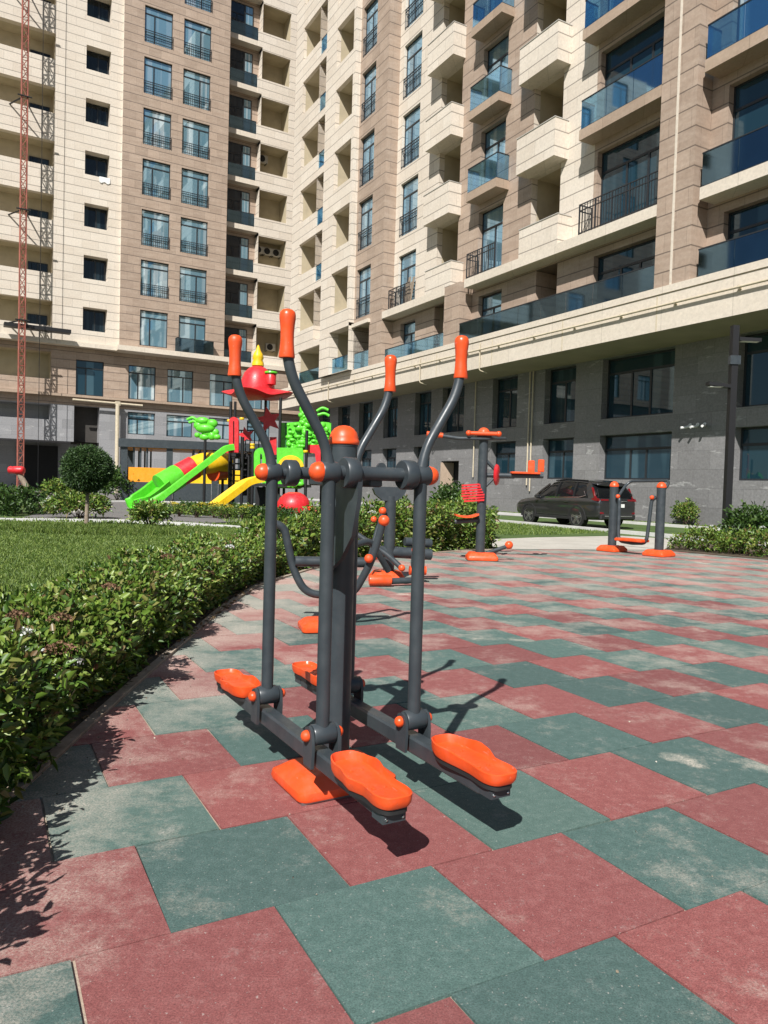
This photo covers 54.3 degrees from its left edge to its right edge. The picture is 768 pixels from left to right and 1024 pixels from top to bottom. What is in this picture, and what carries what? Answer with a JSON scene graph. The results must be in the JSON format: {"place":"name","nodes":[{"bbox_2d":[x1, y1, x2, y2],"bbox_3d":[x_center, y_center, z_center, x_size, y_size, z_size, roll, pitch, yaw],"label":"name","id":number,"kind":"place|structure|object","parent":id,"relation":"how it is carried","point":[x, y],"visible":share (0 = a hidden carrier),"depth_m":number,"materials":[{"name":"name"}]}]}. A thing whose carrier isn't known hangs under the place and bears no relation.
{"place":"outdoors","nodes":[
{"label":"outdoors","id":0,"kind":"place"},
{"bbox_2d":[15,493,211,500],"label":"asphalt yard","id":1,"kind":"structure","parent":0,"point":[111,496],"depth_m":52.31,"materials":[{"name":"grey asphalt"}]},
{"bbox_2d":[3,0,70,488],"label":"hoist mast","id":2,"kind":"object","parent":1,"relation":"on","point":[25,326],"visible":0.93,"depth_m":57.59,"materials":[{"name":"red metal"}]},
{"bbox_2d":[22,502,240,522],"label":"garden path","id":3,"kind":"structure","parent":0,"point":[119,510],"depth_m":24.54,"materials":[{"name":"concrete"}]},
{"bbox_2d":[0,520,444,594],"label":"lawn","id":4,"kind":"structure","parent":0,"point":[58,559],"depth_m":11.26,"materials":[{"name":"green plant"}]},
{"bbox_2d":[56,443,116,524],"bbox_3d":[-7.457,-0.661,18.817,1.419,2.157,1.418,2,2,0],"label":"ball tree","id":5,"kind":"object","parent":4,"relation":"on","point":[87,469],"visible":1,"depth_m":18.46,"materials":[{"name":"green plant"}]},
{"bbox_2d":[0,521,203,535],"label":"grass","id":6,"kind":"structure","parent":4,"relation":"on","point":[83,528],"depth_m":16.83,"materials":[{"name":"green plant"}]},
{"bbox_2d":[1,545,494,800],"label":"planting bed","id":7,"kind":"object","parent":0,"point":[90,710],"visible":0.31,"depth_m":4.55,"materials":[{"name":"soil"}]},
{"bbox_2d":[0,529,290,823],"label":"hedge","id":8,"kind":"object","parent":7,"relation":"on","point":[90,630],"visible":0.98,"depth_m":4.23,"materials":[{"name":"green plant"}]},
{"bbox_2d":[64,579,263,731],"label":"leaf litter","id":9,"kind":"object","parent":7,"relation":"on","point":[179,640],"visible":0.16,"depth_m":5.78,"materials":[{"name":"plant"}]},
{"bbox_2d":[235,494,500,571],"bbox_3d":[-0.073,0.264,13.478,1.750,1.249,7.189,3,2,35],"label":"hedge","id":10,"kind":"object","parent":7,"relation":"on","point":[304,527],"visible":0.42,"depth_m":13.42,"materials":[{"name":"green plant"}]},
{"bbox_2d":[0,499,716,543],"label":"lawn","id":11,"kind":"structure","parent":0,"point":[24,514],"depth_m":23.96,"materials":[{"name":"green plant"}]},
{"bbox_2d":[0,482,51,515],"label":"shrub row","id":12,"kind":"object","parent":11,"relation":"on","point":[9,498],"visible":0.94,"depth_m":24.16,"materials":[{"name":"green plant"}]},
{"bbox_2d":[39,477,69,495],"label":"bush","id":13,"kind":"object","parent":11,"relation":"on","point":[56,485],"visible":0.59,"depth_m":43.48,"materials":[{"name":"green plant"}]},
{"bbox_2d":[41,488,114,517],"bbox_3d":[-9.265,-0.296,22.760,2.092,1.050,2.045,3,2,32],"label":"bush","id":14,"kind":"object","parent":11,"relation":"on","point":[65,502],"visible":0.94,"depth_m":22.32,"materials":[{"name":"green plant"}]},
{"bbox_2d":[100,464,138,499],"bbox_3d":[-14.735,-1.621,41.736,2.662,2.068,2.612,2,2,0],"label":"bush","id":15,"kind":"object","parent":11,"relation":"on","point":[116,483],"visible":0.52,"depth_m":41.09,"materials":[{"name":"green plant"}]},
{"bbox_2d":[0,518,246,528],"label":"path kerb","id":16,"kind":"structure","parent":11,"relation":"on","point":[123,520],"depth_m":21.16,"materials":[{"name":"concrete"}]},
{"bbox_2d":[124,497,175,525],"bbox_3d":[-6.046,0.029,19.429,1.218,0.812,1.354,0,3,-39],"label":"bush","id":17,"kind":"object","parent":11,"relation":"on","point":[156,511],"visible":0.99,"depth_m":19.18,"materials":[{"name":"green plant"}]},
{"bbox_2d":[118,438,261,502],"bbox_3d":[-11.438,-2.342,44.457,7.800,3.450,5.200,1,2,-15],"label":"pergola","id":18,"kind":"object","parent":11,"relation":"on","point":[191,491],"visible":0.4,"depth_m":41.84,"materials":[{"name":"paint"}]},
{"bbox_2d":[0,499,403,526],"bbox_3d":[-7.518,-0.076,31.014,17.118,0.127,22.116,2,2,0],"label":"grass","id":19,"kind":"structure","parent":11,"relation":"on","point":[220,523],"depth_m":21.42,"materials":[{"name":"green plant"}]},
{"bbox_2d":[125,345,330,515],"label":"playground tower","id":20,"kind":"structure","parent":11,"relation":"on","point":[297,441],"depth_m":30.99,"materials":[{"name":"multicoloured plastic"}]},
{"bbox_2d":[165,497,301,518],"bbox_3d":[-5.525,-0.066,26.615,6.644,0.739,1.766,3,2,37],"label":"shrub row","id":21,"kind":"object","parent":11,"relation":"on","point":[255,511],"visible":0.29,"depth_m":25.76,"materials":[{"name":"green plant"}]},
{"bbox_2d":[428,490,500,533],"bbox_3d":[1.911,0.050,18.929,2.188,1.254,2.456,2,2,0],"label":"bush","id":22,"kind":"object","parent":11,"relation":"on","point":[492,513],"visible":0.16,"depth_m":18.68,"materials":[{"name":"green plant"}]},
{"bbox_2d":[311,504,767,546],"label":"road kerb","id":23,"kind":"structure","parent":11,"relation":"on","point":[652,534],"depth_m":23.77,"materials":[{"name":"concrete"}]},
{"bbox_2d":[670,497,701,524],"bbox_3d":[11.907,-0.004,29.628,1.249,1.177,1.290,2,2,0],"label":"bush","id":24,"kind":"object","parent":11,"relation":"on","point":[687,508],"visible":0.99,"depth_m":29.44,"materials":[{"name":"green plant"}]},
{"bbox_2d":[0,546,767,1023],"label":"rubber tile plaza","id":25,"kind":"structure","parent":0,"point":[610,708],"depth_m":2.71,"materials":[{"name":"red rubber"}]},
{"bbox_2d":[7,548,511,801],"bbox_3d":[-0.848,1.042,5.154,2.896,0.028,22.110,2,2,11],"label":"edging strip","id":26,"kind":"object","parent":25,"relation":"on","point":[79,731],"visible":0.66,"depth_m":4.21,"materials":[{"name":"grey concrete"}]},
{"bbox_2d":[277,515,390,632],"bbox_3d":[-0.344,0.511,6.539,1.283,0.986,0.546,0,2,-33],"label":"rider machine","id":27,"kind":"object","parent":25,"relation":"on","point":[308,624],"visible":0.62,"depth_m":6.46,"materials":[{"name":"orange plastic"}]},
{"bbox_2d":[214,309,516,824],"bbox_3d":[-0.183,0.200,3.166,0.827,1.880,1.758,0,2,-30],"label":"air walker","id":28,"kind":"object","parent":25,"relation":"on","point":[329,766],"visible":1,"depth_m":2.99,"materials":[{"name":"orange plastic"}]},
{"bbox_2d":[358,487,432,585],"bbox_3d":[0.176,0.296,9.624,1.068,1.230,0.726,1,2,-11],"label":"elliptical trainer","id":29,"kind":"object","parent":25,"relation":"on","point":[388,549],"visible":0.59,"depth_m":9.69,"materials":[{"name":"orange plastic"}]},
{"bbox_2d":[426,428,544,560],"bbox_3d":[1.750,-0.320,13.145,2.089,2.306,0.540,2,2,0],"label":"multi station","id":30,"kind":"object","parent":25,"relation":"on","point":[483,437],"visible":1,"depth_m":13.03,"materials":[{"name":"orange plastic"}]},
{"bbox_2d":[596,479,675,556],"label":"swing platform","id":31,"kind":"structure","parent":25,"relation":"on","point":[658,550],"depth_m":15.24,"materials":[{"name":"orange plastic"}]},
{"bbox_2d":[309,500,522,516],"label":"road","id":32,"kind":"structure","parent":0,"point":[373,506],"depth_m":48.59,"materials":[{"name":"grey asphalt"}]},
{"bbox_2d":[308,498,720,530],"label":"road kerb","id":33,"kind":"structure","parent":32,"relation":"on","point":[624,522],"depth_m":30.02,"materials":[{"name":"concrete"}]},
{"bbox_2d":[469,536,692,549],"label":"concrete pavement","id":34,"kind":"structure","parent":0,"point":[590,542],"depth_m":17.94,"materials":[{"name":"beige concrete"}]},
{"bbox_2d":[470,515,765,542],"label":"lawn verge","id":35,"kind":"structure","parent":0,"point":[642,528],"depth_m":25.62,"materials":[{"name":"green plant"}]},
{"bbox_2d":[428,478,476,504],"bbox_3d":[2.180,-0.320,24.505,1.827,1.618,2.003,2,2,0],"label":"bush","id":36,"kind":"object","parent":35,"relation":"on","point":[445,492],"visible":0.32,"depth_m":24.26,"materials":[{"name":"green plant"}]},
{"bbox_2d":[494,521,607,535],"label":"grass","id":37,"kind":"structure","parent":35,"relation":"on","point":[516,528],"depth_m":22.96,"materials":[{"name":"green plant"}]},
{"bbox_2d":[517,479,635,526],"bbox_3d":[6.832,-0.349,27.259,2.120,1.695,4.645,1,2,-28],"label":"parked car","id":38,"kind":"object","parent":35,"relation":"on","point":[576,502],"visible":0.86,"depth_m":25.91,"materials":[{"name":"paint"}]},
{"bbox_2d":[705,325,761,537],"bbox_3d":[9.212,-2.049,19.929,1.360,5.770,0.225,2,2,-3],"label":"lamp post","id":39,"kind":"object","parent":35,"relation":"on","point":[734,359],"visible":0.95,"depth_m":19.84,"materials":[{"name":"black metal"}]},
{"bbox_2d":[717,499,767,540],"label":"bush","id":40,"kind":"object","parent":35,"relation":"on","point":[754,515],"visible":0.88,"depth_m":18.97,"materials":[{"name":"green plant"}]},
{"bbox_2d":[664,544,767,559],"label":"planting bed","id":41,"kind":"object","parent":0,"point":[682,549],"visible":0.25,"depth_m":16.34,"materials":[{"name":"soil"}]},
{"bbox_2d":[666,522,767,557],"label":"hedge","id":42,"kind":"object","parent":41,"relation":"on","point":[714,537],"visible":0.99,"depth_m":16.12,"materials":[{"name":"green plant"}]},
{"label":"ground","id":43,"kind":"structure","parent":0,"visible":0},
{"bbox_2d":[0,0,304,495],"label":"apartment block","id":44,"kind":"structure","parent":43,"relation":"on","point":[162,280],"depth_m":63.78,"materials":[{"name":"paint"}]},
{"bbox_2d":[24,445,57,490],"bbox_3d":[-29.647,-3.784,64.704,2.700,3.900,0.180,0,2,-31],"label":"doorway","id":45,"kind":"structure","parent":44,"relation":"in","point":[42,464],"depth_m":64.58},
{"bbox_2d":[76,360,103,396],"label":"window","id":46,"kind":"structure","parent":44,"relation":"in","point":[89,374],"depth_m":62.73,"materials":[{"name":"blue glass"}]},
{"bbox_2d":[83,309,104,331],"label":"window","id":47,"kind":"structure","parent":44,"relation":"in","point":[93,320],"depth_m":62.82,"materials":[{"name":"black glass"}]},
{"bbox_2d":[83,258,105,280],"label":"window","id":48,"kind":"structure","parent":44,"relation":"in","point":[93,269],"depth_m":62.69,"materials":[{"name":"black glass"}]},
{"bbox_2d":[84,206,106,229],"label":"window","id":49,"kind":"structure","parent":44,"relation":"in","point":[93,217],"depth_m":62.53,"materials":[{"name":"black glass"}]},
{"bbox_2d":[85,154,107,177],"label":"window","id":50,"kind":"structure","parent":44,"relation":"in","point":[95,166],"depth_m":62.38,"materials":[{"name":"black glass"}]},
{"bbox_2d":[86,102,107,126],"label":"window","id":51,"kind":"structure","parent":44,"relation":"in","point":[96,114],"depth_m":62.24,"materials":[{"name":"black glass"}]},
{"bbox_2d":[86,50,108,74],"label":"window","id":52,"kind":"structure","parent":44,"relation":"in","point":[97,62],"depth_m":62.09,"materials":[{"name":"black glass"}]},
{"bbox_2d":[87,0,109,22],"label":"window","id":53,"kind":"structure","parent":44,"relation":"in","point":[96,9],"depth_m":61.94,"materials":[{"name":"black glass"}]},
{"bbox_2d":[72,398,142,492],"bbox_3d":[-23.233,-5.471,63.010,5.602,7.750,0.323,0,2,-31],"label":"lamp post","id":54,"kind":"object","parent":44,"relation":"attached to","point":[117,413],"visible":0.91,"depth_m":63.22,"materials":[{"name":"beige metal"}]},
{"bbox_2d":[128,365,154,400],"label":"window","id":55,"kind":"structure","parent":44,"relation":"in","point":[141,379],"depth_m":64.90,"materials":[{"name":"blue glass"}]},
{"bbox_2d":[128,412,154,434],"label":"window","id":56,"kind":"structure","parent":44,"relation":"in","point":[138,423],"depth_m":65.02,"materials":[{"name":"blue glass"}]},
{"bbox_2d":[139,310,167,347],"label":"window","id":57,"kind":"structure","parent":44,"relation":"in","point":[153,325],"depth_m":64.41,"materials":[{"name":"blue glass"}]},
{"bbox_2d":[140,260,168,298],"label":"window","id":58,"kind":"structure","parent":44,"relation":"in","point":[154,275],"depth_m":64.22,"materials":[{"name":"blue glass"}]},
{"bbox_2d":[141,209,169,249],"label":"window","id":59,"kind":"structure","parent":44,"relation":"in","point":[154,226],"depth_m":64.06,"materials":[{"name":"blue glass"}]},
{"bbox_2d":[142,159,170,199],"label":"window","id":60,"kind":"structure","parent":44,"relation":"in","point":[155,175],"depth_m":63.94,"materials":[{"name":"clear glass"}]},
{"bbox_2d":[143,108,171,149],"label":"window","id":61,"kind":"structure","parent":44,"relation":"in","point":[156,125],"depth_m":63.80,"materials":[{"name":"blue glass"}]},
{"bbox_2d":[144,57,171,99],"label":"window","id":62,"kind":"structure","parent":44,"relation":"in","point":[157,74],"depth_m":63.66,"materials":[{"name":"blue glass"}]},
{"bbox_2d":[144,6,172,49],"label":"window","id":63,"kind":"structure","parent":44,"relation":"in","point":[158,24],"depth_m":63.52,"materials":[{"name":"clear glass"}]},
{"bbox_2d":[166,415,191,437],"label":"window","id":64,"kind":"structure","parent":44,"relation":"in","point":[176,426],"depth_m":66.68,"materials":[{"name":"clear glass"}]},
{"bbox_2d":[167,369,192,403],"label":"window","id":65,"kind":"structure","parent":44,"relation":"in","point":[179,382],"depth_m":66.58,"materials":[{"name":"clear glass"}]},
{"bbox_2d":[179,315,205,351],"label":"window","id":66,"kind":"structure","parent":44,"relation":"in","point":[189,327],"depth_m":66.08,"materials":[{"name":"clear glass"}]},
{"bbox_2d":[179,267,206,304],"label":"window","id":67,"kind":"structure","parent":44,"relation":"in","point":[192,287],"depth_m":65.94,"materials":[{"name":"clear glass"}]},
{"bbox_2d":[180,218,207,256],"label":"window","id":68,"kind":"structure","parent":44,"relation":"in","point":[193,233],"depth_m":65.79,"materials":[{"name":"clear glass"}]},
{"bbox_2d":[181,168,208,207],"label":"window","id":69,"kind":"structure","parent":44,"relation":"in","point":[194,185],"depth_m":65.65,"materials":[{"name":"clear glass"}]},
{"bbox_2d":[182,119,209,159],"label":"window","id":70,"kind":"structure","parent":44,"relation":"in","point":[195,136],"depth_m":65.49,"materials":[{"name":"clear glass"}]},
{"bbox_2d":[183,69,210,110],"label":"window","id":71,"kind":"structure","parent":44,"relation":"in","point":[196,86],"depth_m":65.34,"materials":[{"name":"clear glass"}]},
{"bbox_2d":[184,19,211,61],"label":"window","id":72,"kind":"structure","parent":44,"relation":"in","point":[197,37],"depth_m":65.18,"materials":[{"name":"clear glass"}]},
{"bbox_2d":[209,373,232,406],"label":"window","id":73,"kind":"structure","parent":44,"relation":"in","point":[218,382],"depth_m":68.43,"materials":[{"name":"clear glass"}]},
{"bbox_2d":[225,281,238,303],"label":"window","id":74,"kind":"structure","parent":44,"relation":"in","point":[231,288],"depth_m":69.46,"materials":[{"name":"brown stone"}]},
{"bbox_2d":[226,234,239,257],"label":"window","id":75,"kind":"structure","parent":44,"relation":"in","point":[232,242],"depth_m":69.30,"materials":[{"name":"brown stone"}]},
{"bbox_2d":[227,188,240,210],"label":"window","id":76,"kind":"structure","parent":44,"relation":"in","point":[233,196],"depth_m":69.17,"materials":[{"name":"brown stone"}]},
{"bbox_2d":[228,141,241,163],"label":"window","id":77,"kind":"structure","parent":44,"relation":"in","point":[234,149],"depth_m":69.02,"materials":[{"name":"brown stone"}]},
{"bbox_2d":[278,0,767,526],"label":"apartment block","id":78,"kind":"structure","parent":43,"relation":"on","point":[558,208],"depth_m":35.72,"materials":[{"name":"beige stone"}]},
{"bbox_2d":[356,266,370,317],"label":"window","id":79,"kind":"structure","parent":78,"relation":"in","point":[363,306],"depth_m":49.41,"materials":[{"name":"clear glass"}]},
{"bbox_2d":[358,196,372,249],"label":"window","id":80,"kind":"structure","parent":78,"relation":"in","point":[365,235],"depth_m":49.22,"materials":[{"name":"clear glass"}]},
{"bbox_2d":[359,131,374,187],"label":"window","id":81,"kind":"structure","parent":78,"relation":"in","point":[368,143],"depth_m":48.96,"materials":[{"name":"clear glass"}]},
{"bbox_2d":[361,65,375,122],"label":"window","id":82,"kind":"structure","parent":78,"relation":"in","point":[370,78],"depth_m":48.88,"materials":[{"name":"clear glass"}]},
{"bbox_2d":[363,0,377,56],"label":"window","id":83,"kind":"structure","parent":78,"relation":"in","point":[370,41],"depth_m":48.72,"materials":[{"name":"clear glass"}]},
{"bbox_2d":[388,398,397,437],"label":"window","id":84,"kind":"structure","parent":78,"relation":"in","point":[393,407],"depth_m":51.76,"materials":[{"name":"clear glass"}]},
{"bbox_2d":[397,250,415,305],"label":"window","id":85,"kind":"structure","parent":78,"relation":"in","point":[408,262],"depth_m":46.01,"materials":[{"name":"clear glass"}]},
{"bbox_2d":[399,176,417,236],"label":"window","id":86,"kind":"structure","parent":78,"relation":"in","point":[410,189],"depth_m":45.83,"materials":[{"name":"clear glass"}]},
{"bbox_2d":[403,321,414,355],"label":"window","id":87,"kind":"structure","parent":78,"relation":"in","point":[409,328],"depth_m":46.01,"materials":[{"name":"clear glass"}]},
{"bbox_2d":[401,105,419,168],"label":"window","id":88,"kind":"structure","parent":78,"relation":"in","point":[412,120],"depth_m":45.68,"materials":[{"name":"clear glass"}]},
{"bbox_2d":[403,34,421,99],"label":"window","id":89,"kind":"structure","parent":78,"relation":"in","point":[414,50],"depth_m":45.53,"materials":[{"name":"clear glass"}]},
{"bbox_2d":[405,0,423,29],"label":"window","id":90,"kind":"structure","parent":78,"relation":"in","point":[415,7],"depth_m":45.45,"materials":[{"name":"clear glass"}]},
{"bbox_2d":[419,392,431,434],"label":"window","id":91,"kind":"structure","parent":78,"relation":"in","point":[425,398],"depth_m":48.08,"materials":[{"name":"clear glass"}]},
{"bbox_2d":[446,386,464,432],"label":"window","id":92,"kind":"structure","parent":78,"relation":"in","point":[455,422],"depth_m":44.85,"materials":[{"name":"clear glass"}]},
{"bbox_2d":[481,204,502,270],"bbox_3d":[5.697,-13.865,38.669,0.084,3.600,2.070,1,2,-29],"label":"window","id":93,"kind":"structure","parent":78,"relation":"in","point":[492,227],"depth_m":38.73,"materials":[{"name":"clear glass"}]},
{"bbox_2d":[482,291,501,315],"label":"window","id":94,"kind":"structure","parent":78,"relation":"in","point":[491,304],"depth_m":38.82,"materials":[{"name":"clear glass"}]},
{"bbox_2d":[484,120,505,182],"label":"window","id":95,"kind":"structure","parent":78,"relation":"in","point":[494,166],"depth_m":38.63,"materials":[{"name":"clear glass"}]},
{"bbox_2d":[487,35,508,98],"bbox_3d":[5.936,-22.356,38.374,0.084,3.400,2.070,1,2,-29],"label":"window","id":96,"kind":"structure","parent":78,"relation":"in","point":[498,55],"depth_m":38.47,"materials":[{"name":"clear glass"}]},
{"bbox_2d":[496,441,515,478],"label":"window","id":97,"kind":"structure","parent":78,"relation":"in","point":[505,451],"depth_m":40.82,"materials":[{"name":"clear glass"}]},
{"bbox_2d":[497,376,517,427],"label":"window","id":98,"kind":"structure","parent":78,"relation":"in","point":[507,387],"depth_m":40.77,"materials":[{"name":"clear glass"}]},
{"bbox_2d":[547,438,573,478],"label":"window","id":99,"kind":"structure","parent":78,"relation":"in","point":[560,451],"depth_m":37.10,"materials":[{"name":"clear glass"}]},
{"bbox_2d":[549,366,575,423],"bbox_3d":[8.932,-5.716,36.818,0.084,2.730,2.180,1,2,-29],"label":"window","id":100,"kind":"structure","parent":78,"relation":"in","point":[563,380],"depth_m":37.00,"materials":[{"name":"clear glass"}]},
{"bbox_2d":[598,239,655,284],"bbox_3d":[10.135,-9.662,30.637,0.084,2.350,3.770,1,2,-29],"label":"window","id":101,"kind":"structure","parent":78,"relation":"in","point":[641,255],"depth_m":30.84,"materials":[{"name":"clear glass"}]},
{"bbox_2d":[600,125,659,224],"bbox_3d":[10.242,-13.453,30.505,0.084,3.600,3.770,1,2,-29],"label":"window","id":102,"kind":"structure","parent":78,"relation":"in","point":[638,157],"depth_m":30.70,"materials":[{"name":"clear glass"}]},
{"bbox_2d":[604,16,664,115],"bbox_3d":[10.363,-17.749,30.356,0.084,3.340,3.770,1,2,-29],"label":"window","id":103,"kind":"structure","parent":78,"relation":"in","point":[648,43],"depth_m":30.58,"materials":[{"name":"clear glass"}]},
{"bbox_2d":[604,432,671,479],"bbox_3d":[11.174,-2.404,32.745,0.084,2.000,4.000,1,2,-29],"label":"window","id":104,"kind":"structure","parent":78,"relation":"in","point":[634,456],"depth_m":32.78,"materials":[{"name":"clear glass"}]},
{"bbox_2d":[607,348,674,418],"bbox_3d":[11.261,-5.505,32.637,0.084,2.730,4.000,1,2,-29],"label":"window","id":105,"kind":"structure","parent":78,"relation":"in","point":[642,384],"depth_m":32.67,"materials":[{"name":"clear glass"}]},
{"bbox_2d":[728,200,767,256],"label":"window","id":106,"kind":"structure","parent":78,"relation":"in","point":[753,218],"depth_m":26.07,"materials":[{"name":"blue glass"}]},
{"bbox_2d":[732,70,767,167],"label":"window","id":107,"kind":"structure","parent":78,"relation":"in","point":[750,108],"depth_m":26.03,"materials":[{"name":"blue glass"}]},
{"bbox_2d":[736,0,767,41],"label":"balcony railing","id":108,"kind":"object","parent":78,"relation":"in","point":[752,16],"depth_m":26.03,"materials":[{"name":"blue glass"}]},
{"bbox_2d":[739,426,767,480],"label":"window","id":109,"kind":"structure","parent":78,"relation":"in","point":[754,440],"depth_m":27.97,"materials":[{"name":"blue glass"}]},
{"bbox_2d":[742,332,767,406],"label":"window","id":110,"kind":"structure","parent":78,"relation":"in","point":[755,381],"depth_m":27.93,"materials":[{"name":"blue glass"}]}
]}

